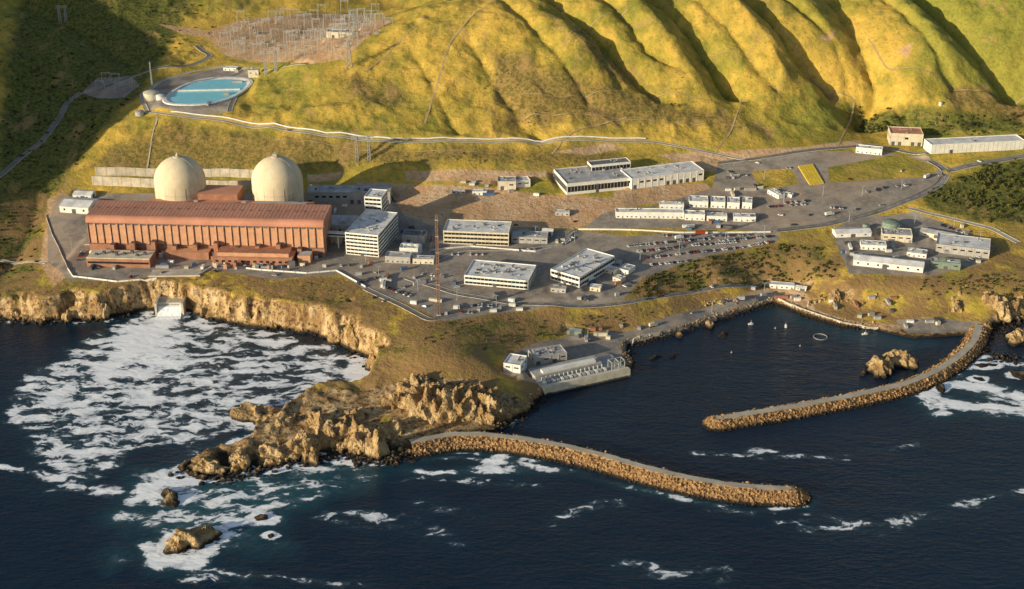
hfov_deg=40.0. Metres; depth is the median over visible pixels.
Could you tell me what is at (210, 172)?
retaining wall
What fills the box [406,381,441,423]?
sea rock
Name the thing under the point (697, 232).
box truck
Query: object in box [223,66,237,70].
pool pump house
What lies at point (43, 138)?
road
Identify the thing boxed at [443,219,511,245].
maintenance building
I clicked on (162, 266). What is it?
shipping container
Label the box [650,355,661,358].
sea rock
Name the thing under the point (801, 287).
harbor shed
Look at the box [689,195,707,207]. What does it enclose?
modular office
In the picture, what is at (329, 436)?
sea rock
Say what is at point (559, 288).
portable building
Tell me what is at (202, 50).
road
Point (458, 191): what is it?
portable building
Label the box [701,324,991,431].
breakwater
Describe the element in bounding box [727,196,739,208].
modular office
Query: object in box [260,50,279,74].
transmission tower
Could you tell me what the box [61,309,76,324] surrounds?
sea rock
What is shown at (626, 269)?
portable building
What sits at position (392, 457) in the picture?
shore boulders
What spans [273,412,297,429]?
sea rock
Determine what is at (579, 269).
office building
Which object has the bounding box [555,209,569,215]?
portable building
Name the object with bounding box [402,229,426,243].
equipment shed
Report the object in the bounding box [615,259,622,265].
portable building
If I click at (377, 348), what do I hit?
sea rock
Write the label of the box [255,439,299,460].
sea rock
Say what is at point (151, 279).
sea wall
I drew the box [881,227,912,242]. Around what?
site building
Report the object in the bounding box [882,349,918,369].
sea rock
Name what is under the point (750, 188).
shipping container
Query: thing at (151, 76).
radio mast
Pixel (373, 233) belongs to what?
admin building
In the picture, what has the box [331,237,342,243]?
portable building
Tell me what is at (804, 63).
dirt track
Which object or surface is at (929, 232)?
site building
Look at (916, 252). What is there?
site building
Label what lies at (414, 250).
portable building
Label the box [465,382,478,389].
sea rock
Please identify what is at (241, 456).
sea rock
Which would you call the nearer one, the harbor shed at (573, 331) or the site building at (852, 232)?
the harbor shed at (573, 331)
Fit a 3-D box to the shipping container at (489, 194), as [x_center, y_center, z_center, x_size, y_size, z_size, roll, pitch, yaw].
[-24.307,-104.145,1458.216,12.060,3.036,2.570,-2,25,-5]
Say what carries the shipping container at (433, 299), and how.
on the terrain ground
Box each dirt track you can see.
[274,140,495,153]
[365,16,427,71]
[424,1,495,123]
[522,90,717,103]
[522,113,769,128]
[551,116,626,153]
[561,9,626,48]
[653,24,750,59]
[712,98,744,156]
[777,25,842,97]
[810,78,853,149]
[868,38,1023,105]
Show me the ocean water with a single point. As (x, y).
(106, 427)
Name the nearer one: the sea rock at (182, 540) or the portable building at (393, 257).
the sea rock at (182, 540)
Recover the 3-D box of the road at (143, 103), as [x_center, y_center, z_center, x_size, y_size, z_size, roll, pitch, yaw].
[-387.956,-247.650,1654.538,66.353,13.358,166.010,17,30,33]
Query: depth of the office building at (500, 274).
1282.17 m
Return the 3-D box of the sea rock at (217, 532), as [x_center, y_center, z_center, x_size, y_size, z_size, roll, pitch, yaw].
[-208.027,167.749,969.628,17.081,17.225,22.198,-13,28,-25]
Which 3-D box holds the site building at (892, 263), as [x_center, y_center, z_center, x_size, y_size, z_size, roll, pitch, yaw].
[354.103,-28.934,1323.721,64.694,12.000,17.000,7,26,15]
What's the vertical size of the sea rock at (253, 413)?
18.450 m
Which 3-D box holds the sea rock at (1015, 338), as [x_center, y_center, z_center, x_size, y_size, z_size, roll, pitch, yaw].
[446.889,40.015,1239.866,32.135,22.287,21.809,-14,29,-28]
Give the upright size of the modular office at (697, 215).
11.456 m
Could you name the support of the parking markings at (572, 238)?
on the terrain ground
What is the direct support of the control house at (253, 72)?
on the terrain ground
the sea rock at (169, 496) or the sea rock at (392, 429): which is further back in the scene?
the sea rock at (392, 429)
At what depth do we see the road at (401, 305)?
1238.29 m
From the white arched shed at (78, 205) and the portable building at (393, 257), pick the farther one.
the white arched shed at (78, 205)
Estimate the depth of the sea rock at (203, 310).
1278.68 m
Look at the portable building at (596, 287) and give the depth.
1275.83 m
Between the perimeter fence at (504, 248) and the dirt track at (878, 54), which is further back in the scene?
the dirt track at (878, 54)
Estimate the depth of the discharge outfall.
1285.33 m
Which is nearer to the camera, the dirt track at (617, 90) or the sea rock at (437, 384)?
the sea rock at (437, 384)
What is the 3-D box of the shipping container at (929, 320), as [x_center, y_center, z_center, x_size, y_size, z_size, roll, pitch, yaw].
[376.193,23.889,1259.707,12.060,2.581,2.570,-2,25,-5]
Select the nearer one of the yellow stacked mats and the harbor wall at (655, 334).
the harbor wall at (655, 334)
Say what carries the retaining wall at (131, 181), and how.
on the terrain ground
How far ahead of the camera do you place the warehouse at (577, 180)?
1463.24 m
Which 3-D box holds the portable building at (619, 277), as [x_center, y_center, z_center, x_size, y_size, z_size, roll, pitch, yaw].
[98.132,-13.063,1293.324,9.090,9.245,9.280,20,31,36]
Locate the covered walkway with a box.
[328,230,344,247]
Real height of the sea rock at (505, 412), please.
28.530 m
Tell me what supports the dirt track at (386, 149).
on the terrain ground
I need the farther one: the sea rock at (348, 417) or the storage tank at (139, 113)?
the storage tank at (139, 113)
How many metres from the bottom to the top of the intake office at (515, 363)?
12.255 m
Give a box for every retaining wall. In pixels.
[91,176,251,189]
[95,167,253,177]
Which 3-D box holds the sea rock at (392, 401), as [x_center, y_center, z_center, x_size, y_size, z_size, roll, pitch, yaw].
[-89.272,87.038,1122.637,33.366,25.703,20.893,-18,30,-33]
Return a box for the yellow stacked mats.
[798,164,823,184]
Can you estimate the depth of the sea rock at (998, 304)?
1269.26 m
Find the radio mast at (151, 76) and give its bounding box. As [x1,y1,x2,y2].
[149,62,153,89]
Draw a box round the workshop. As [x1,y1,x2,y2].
[511,230,548,243]
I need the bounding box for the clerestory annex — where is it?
[587,157,630,170]
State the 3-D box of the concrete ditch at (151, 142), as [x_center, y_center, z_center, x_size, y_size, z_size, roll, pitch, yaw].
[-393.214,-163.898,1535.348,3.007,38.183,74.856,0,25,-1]
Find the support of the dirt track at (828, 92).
on the terrain ground
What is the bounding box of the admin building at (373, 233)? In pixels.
[344,210,397,256]
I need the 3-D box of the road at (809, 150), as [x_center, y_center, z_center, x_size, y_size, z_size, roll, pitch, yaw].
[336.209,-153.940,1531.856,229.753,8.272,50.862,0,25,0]
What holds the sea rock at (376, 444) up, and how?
in the ocean water
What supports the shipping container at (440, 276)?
on the terrain ground
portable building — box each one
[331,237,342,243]
[385,251,412,263]
[399,243,418,255]
[413,255,434,263]
[452,189,464,193]
[472,189,486,195]
[551,284,566,292]
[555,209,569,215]
[590,283,601,291]
[605,265,619,274]
[613,274,625,281]
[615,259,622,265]
[619,263,634,274]
[783,191,793,197]
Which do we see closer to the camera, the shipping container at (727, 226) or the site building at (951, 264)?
the site building at (951, 264)
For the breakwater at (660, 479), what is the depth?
1041.74 m
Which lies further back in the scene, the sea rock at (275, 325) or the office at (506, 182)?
the office at (506, 182)
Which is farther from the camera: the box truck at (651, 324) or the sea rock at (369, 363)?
the box truck at (651, 324)
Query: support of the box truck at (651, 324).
on the terrain ground
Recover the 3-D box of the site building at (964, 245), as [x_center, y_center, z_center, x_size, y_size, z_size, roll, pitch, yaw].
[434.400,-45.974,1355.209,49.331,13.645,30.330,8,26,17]
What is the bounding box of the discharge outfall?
[148,269,201,318]
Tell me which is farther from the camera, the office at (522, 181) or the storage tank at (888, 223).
the office at (522, 181)
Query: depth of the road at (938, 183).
1424.71 m
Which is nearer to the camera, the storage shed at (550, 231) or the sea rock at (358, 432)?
the sea rock at (358, 432)
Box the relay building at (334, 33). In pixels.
[326,29,355,37]
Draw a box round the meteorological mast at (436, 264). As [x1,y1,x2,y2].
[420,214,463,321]
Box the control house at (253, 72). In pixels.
[248,68,259,77]
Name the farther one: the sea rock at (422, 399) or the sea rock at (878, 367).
the sea rock at (878, 367)
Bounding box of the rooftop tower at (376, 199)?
[364,189,387,211]
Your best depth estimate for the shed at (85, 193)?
1473.03 m
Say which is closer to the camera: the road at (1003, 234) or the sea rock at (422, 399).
the sea rock at (422, 399)
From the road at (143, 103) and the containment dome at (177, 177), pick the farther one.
the road at (143, 103)
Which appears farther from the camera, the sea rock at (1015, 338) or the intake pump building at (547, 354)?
the sea rock at (1015, 338)
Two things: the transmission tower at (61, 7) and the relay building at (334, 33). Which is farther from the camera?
the transmission tower at (61, 7)
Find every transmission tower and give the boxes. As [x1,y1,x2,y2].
[55,5,67,23]
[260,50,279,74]
[344,38,352,69]
[350,136,373,161]
[351,15,358,40]
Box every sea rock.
[3,310,19,319]
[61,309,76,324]
[97,302,110,319]
[161,488,179,507]
[163,526,215,554]
[187,457,230,475]
[200,304,207,318]
[200,525,222,543]
[228,447,253,474]
[230,402,280,424]
[254,514,267,520]
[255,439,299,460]
[269,321,277,329]
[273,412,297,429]
[293,428,322,467]
[304,411,334,434]
[316,422,349,452]
[327,324,344,344]
[335,407,364,425]
[344,421,372,449]
[350,325,358,350]
[365,355,375,370]
[365,427,389,460]
[374,345,384,357]
[380,388,409,409]
[381,417,403,442]
[396,372,431,392]
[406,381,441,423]
[431,382,451,389]
[436,383,480,422]
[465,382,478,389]
[474,381,501,425]
[499,402,512,421]
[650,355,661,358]
[675,332,682,337]
[705,320,714,328]
[718,331,727,338]
[828,289,840,303]
[859,370,866,375]
[865,355,894,378]
[872,293,887,307]
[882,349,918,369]
[935,384,945,392]
[951,284,967,312]
[973,363,996,367]
[973,377,985,380]
[981,291,1013,323]
[1003,296,1023,314]
[1005,327,1023,346]
[1009,370,1023,380]
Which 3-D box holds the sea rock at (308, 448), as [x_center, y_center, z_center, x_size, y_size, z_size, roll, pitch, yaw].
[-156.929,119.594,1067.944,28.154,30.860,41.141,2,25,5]
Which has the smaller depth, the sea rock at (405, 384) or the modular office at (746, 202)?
the sea rock at (405, 384)
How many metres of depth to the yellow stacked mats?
1486.52 m
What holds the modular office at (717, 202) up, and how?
on the terrain ground
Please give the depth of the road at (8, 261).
1361.55 m
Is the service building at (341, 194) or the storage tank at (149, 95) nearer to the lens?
the service building at (341, 194)
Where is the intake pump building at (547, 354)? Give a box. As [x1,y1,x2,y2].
[528,344,566,365]
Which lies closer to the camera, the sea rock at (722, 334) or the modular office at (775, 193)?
the sea rock at (722, 334)
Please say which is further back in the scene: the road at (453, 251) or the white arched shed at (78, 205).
the white arched shed at (78, 205)
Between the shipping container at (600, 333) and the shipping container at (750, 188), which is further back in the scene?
the shipping container at (750, 188)
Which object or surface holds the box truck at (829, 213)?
on the terrain ground
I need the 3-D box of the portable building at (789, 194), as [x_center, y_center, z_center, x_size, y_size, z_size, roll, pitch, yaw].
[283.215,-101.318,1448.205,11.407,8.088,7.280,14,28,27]
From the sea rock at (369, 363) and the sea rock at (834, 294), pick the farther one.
the sea rock at (834, 294)
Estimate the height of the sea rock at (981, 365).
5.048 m
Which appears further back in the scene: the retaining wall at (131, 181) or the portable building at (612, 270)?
the retaining wall at (131, 181)
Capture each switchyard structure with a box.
[94,72,134,92]
[213,0,392,60]
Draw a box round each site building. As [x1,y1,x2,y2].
[832,227,871,237]
[853,253,924,272]
[860,240,886,250]
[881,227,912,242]
[907,247,927,258]
[919,227,957,239]
[930,257,960,269]
[935,232,990,258]
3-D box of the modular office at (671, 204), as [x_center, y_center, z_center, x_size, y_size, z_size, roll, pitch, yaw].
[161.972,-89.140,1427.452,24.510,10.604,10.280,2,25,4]
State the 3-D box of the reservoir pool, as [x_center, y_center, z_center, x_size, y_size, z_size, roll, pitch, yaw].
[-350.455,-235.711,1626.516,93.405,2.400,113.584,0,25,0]
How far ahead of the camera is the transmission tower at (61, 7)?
1831.11 m
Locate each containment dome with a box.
[154,153,205,200]
[251,153,303,201]
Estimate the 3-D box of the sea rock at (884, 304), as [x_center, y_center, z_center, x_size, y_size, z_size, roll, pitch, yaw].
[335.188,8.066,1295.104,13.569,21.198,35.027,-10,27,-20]
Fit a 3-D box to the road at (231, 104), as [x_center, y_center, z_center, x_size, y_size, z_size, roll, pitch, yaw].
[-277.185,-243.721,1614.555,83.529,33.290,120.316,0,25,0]
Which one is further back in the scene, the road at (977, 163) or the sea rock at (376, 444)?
the road at (977, 163)
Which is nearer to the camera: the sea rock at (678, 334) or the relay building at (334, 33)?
the sea rock at (678, 334)
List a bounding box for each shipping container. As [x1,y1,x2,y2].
[156,265,168,267]
[232,80,242,82]
[413,280,425,285]
[429,297,442,301]
[431,275,443,279]
[483,192,493,195]
[594,332,607,335]
[721,224,733,228]
[744,187,756,190]
[760,291,772,296]
[766,292,779,296]
[775,295,787,298]
[925,319,938,322]
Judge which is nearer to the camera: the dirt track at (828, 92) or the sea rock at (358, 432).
the sea rock at (358, 432)
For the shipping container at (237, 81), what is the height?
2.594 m
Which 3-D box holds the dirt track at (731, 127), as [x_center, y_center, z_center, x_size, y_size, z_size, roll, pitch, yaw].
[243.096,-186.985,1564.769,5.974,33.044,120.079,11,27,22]
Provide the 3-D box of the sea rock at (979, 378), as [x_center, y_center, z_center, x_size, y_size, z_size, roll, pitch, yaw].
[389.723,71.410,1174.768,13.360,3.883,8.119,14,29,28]
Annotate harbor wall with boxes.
[627,332,659,352]
[777,298,877,329]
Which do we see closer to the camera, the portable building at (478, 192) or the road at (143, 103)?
the portable building at (478, 192)
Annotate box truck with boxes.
[649,322,657,326]
[675,235,683,239]
[695,230,707,234]
[825,211,833,215]
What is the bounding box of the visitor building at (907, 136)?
[887,126,923,145]
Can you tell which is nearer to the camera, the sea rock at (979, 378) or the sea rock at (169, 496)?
the sea rock at (169, 496)
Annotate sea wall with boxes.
[67,267,156,281]
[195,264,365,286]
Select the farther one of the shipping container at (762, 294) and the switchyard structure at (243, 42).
the switchyard structure at (243, 42)
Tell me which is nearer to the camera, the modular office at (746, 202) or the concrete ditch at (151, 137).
the modular office at (746, 202)
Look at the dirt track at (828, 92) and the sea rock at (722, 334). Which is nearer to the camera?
the sea rock at (722, 334)
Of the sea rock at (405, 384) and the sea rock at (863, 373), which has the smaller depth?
the sea rock at (405, 384)
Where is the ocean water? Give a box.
[0,305,1023,588]
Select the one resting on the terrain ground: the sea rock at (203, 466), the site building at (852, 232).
the site building at (852, 232)
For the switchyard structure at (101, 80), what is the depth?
1679.78 m
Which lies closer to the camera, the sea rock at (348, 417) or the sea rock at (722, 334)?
the sea rock at (348, 417)
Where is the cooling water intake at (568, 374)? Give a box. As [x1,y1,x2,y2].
[527,355,629,395]
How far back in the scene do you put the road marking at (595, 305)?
1262.64 m
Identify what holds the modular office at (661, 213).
on the terrain ground
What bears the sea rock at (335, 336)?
in the ocean water
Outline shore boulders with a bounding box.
[0,294,1023,485]
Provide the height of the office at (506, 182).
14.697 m
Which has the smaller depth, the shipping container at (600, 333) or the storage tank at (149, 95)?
the shipping container at (600, 333)
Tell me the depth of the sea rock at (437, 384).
1121.85 m
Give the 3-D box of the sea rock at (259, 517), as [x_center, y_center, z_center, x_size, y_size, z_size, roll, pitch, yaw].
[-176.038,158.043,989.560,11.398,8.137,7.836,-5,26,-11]
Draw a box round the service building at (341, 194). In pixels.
[306,185,391,203]
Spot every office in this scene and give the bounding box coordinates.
[498,176,515,189]
[503,353,526,373]
[516,176,529,187]
[615,208,683,218]
[659,200,683,209]
[684,210,704,220]
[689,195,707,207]
[706,212,726,220]
[710,196,724,207]
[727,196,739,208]
[733,213,755,221]
[742,197,752,208]
[767,188,784,198]
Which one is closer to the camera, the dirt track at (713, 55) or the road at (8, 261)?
the road at (8, 261)
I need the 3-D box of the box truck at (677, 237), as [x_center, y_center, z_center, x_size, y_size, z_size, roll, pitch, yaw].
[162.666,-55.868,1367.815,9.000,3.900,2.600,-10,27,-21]
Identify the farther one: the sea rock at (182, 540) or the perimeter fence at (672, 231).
the perimeter fence at (672, 231)
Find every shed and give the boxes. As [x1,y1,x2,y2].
[59,197,98,213]
[72,190,95,197]
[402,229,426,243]
[542,228,553,235]
[567,328,581,334]
[769,281,794,288]
[795,285,806,290]
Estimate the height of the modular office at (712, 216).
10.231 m
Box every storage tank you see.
[135,110,143,116]
[143,90,158,101]
[156,94,164,99]
[414,243,421,253]
[882,218,899,228]
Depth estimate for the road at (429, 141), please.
1532.47 m
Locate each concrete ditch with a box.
[146,114,157,167]
[147,117,157,167]
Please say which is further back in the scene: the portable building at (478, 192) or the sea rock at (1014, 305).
the portable building at (478, 192)
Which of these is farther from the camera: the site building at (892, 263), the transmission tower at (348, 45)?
the transmission tower at (348, 45)
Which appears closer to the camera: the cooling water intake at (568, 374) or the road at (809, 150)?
the cooling water intake at (568, 374)
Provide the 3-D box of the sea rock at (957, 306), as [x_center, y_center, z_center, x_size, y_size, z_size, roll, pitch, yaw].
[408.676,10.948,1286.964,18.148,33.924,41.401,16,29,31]
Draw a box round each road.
[0,92,82,177]
[0,259,48,263]
[96,45,211,90]
[139,65,252,110]
[144,111,744,159]
[227,63,307,110]
[363,287,452,320]
[403,276,769,307]
[415,229,579,268]
[718,144,927,163]
[775,160,950,231]
[907,206,1020,242]
[946,154,1023,171]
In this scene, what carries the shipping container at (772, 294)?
on the terrain ground
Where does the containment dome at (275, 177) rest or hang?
on the terrain ground
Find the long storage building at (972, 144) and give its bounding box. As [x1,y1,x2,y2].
[923,134,1023,153]
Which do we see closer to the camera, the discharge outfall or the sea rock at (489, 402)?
the sea rock at (489, 402)
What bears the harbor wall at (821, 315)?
on the terrain ground
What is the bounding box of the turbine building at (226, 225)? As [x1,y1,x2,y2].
[85,185,358,270]
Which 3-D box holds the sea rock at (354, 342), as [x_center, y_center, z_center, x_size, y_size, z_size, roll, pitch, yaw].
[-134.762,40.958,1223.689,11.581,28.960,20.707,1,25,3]
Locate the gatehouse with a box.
[856,144,882,155]
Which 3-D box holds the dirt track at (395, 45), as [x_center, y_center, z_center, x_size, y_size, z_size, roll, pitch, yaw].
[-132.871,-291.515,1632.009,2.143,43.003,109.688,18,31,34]
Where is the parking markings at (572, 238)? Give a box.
[78,175,976,313]
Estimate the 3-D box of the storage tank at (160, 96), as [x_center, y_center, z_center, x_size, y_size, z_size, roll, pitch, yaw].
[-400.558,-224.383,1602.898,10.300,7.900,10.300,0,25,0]
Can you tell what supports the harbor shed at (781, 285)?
on the terrain ground
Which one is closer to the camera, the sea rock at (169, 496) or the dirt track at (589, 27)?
the sea rock at (169, 496)
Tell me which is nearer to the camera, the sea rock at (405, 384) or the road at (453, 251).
the sea rock at (405, 384)
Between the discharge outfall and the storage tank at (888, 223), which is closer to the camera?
the discharge outfall
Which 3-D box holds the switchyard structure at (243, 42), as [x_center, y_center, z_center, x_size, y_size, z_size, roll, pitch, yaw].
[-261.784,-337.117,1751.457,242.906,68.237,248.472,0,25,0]
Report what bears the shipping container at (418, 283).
on the terrain ground
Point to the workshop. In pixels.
(531, 237)
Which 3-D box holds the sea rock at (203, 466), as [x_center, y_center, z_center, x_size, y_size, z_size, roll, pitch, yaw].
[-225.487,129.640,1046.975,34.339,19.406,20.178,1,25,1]
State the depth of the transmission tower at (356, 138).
1494.77 m
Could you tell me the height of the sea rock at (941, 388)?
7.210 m
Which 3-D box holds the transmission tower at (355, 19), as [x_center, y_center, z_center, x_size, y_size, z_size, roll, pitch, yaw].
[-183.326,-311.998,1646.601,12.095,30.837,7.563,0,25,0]
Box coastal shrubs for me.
[0,4,1023,349]
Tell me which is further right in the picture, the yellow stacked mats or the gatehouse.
the gatehouse
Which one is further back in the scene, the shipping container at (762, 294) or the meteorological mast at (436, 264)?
the shipping container at (762, 294)
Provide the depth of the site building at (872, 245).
1351.67 m
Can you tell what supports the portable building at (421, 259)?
on the terrain ground
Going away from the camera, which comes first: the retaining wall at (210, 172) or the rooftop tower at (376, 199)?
the rooftop tower at (376, 199)
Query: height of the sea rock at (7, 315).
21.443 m
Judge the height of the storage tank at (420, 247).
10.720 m
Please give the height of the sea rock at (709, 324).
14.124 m
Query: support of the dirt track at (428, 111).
on the terrain ground
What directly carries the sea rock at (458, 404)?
on the terrain ground
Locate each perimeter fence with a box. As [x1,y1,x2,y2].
[431,230,574,251]
[578,228,770,232]
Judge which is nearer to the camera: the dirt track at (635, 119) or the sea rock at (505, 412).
the sea rock at (505, 412)
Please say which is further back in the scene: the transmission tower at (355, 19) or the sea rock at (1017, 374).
the transmission tower at (355, 19)
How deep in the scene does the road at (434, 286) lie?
1266.64 m
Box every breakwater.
[408,430,812,508]
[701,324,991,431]
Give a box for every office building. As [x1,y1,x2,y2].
[464,259,535,289]
[550,248,614,287]
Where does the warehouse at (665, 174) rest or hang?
on the terrain ground
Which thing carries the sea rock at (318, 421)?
in the ocean water
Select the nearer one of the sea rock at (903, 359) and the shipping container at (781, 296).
the sea rock at (903, 359)
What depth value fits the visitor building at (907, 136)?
1548.76 m
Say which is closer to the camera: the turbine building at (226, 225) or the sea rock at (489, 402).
the sea rock at (489, 402)
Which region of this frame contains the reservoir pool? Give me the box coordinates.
[162,76,253,105]
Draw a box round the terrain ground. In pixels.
[0,0,1023,478]
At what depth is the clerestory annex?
1489.83 m
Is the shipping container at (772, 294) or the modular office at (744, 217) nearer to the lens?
the shipping container at (772, 294)
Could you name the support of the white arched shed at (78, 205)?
on the terrain ground
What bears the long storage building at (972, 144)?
on the terrain ground
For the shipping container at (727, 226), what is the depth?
1389.61 m
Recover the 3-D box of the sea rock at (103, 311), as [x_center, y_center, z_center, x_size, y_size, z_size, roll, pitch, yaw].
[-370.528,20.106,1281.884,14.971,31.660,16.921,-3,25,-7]
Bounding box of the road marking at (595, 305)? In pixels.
[415,280,768,305]
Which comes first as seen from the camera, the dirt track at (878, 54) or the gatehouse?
the gatehouse
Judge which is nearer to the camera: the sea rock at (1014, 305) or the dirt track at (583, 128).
the sea rock at (1014, 305)
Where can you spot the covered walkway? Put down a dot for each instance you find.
(337, 234)
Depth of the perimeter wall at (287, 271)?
1307.89 m
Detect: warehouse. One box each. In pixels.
[554,166,630,194]
[620,161,703,188]

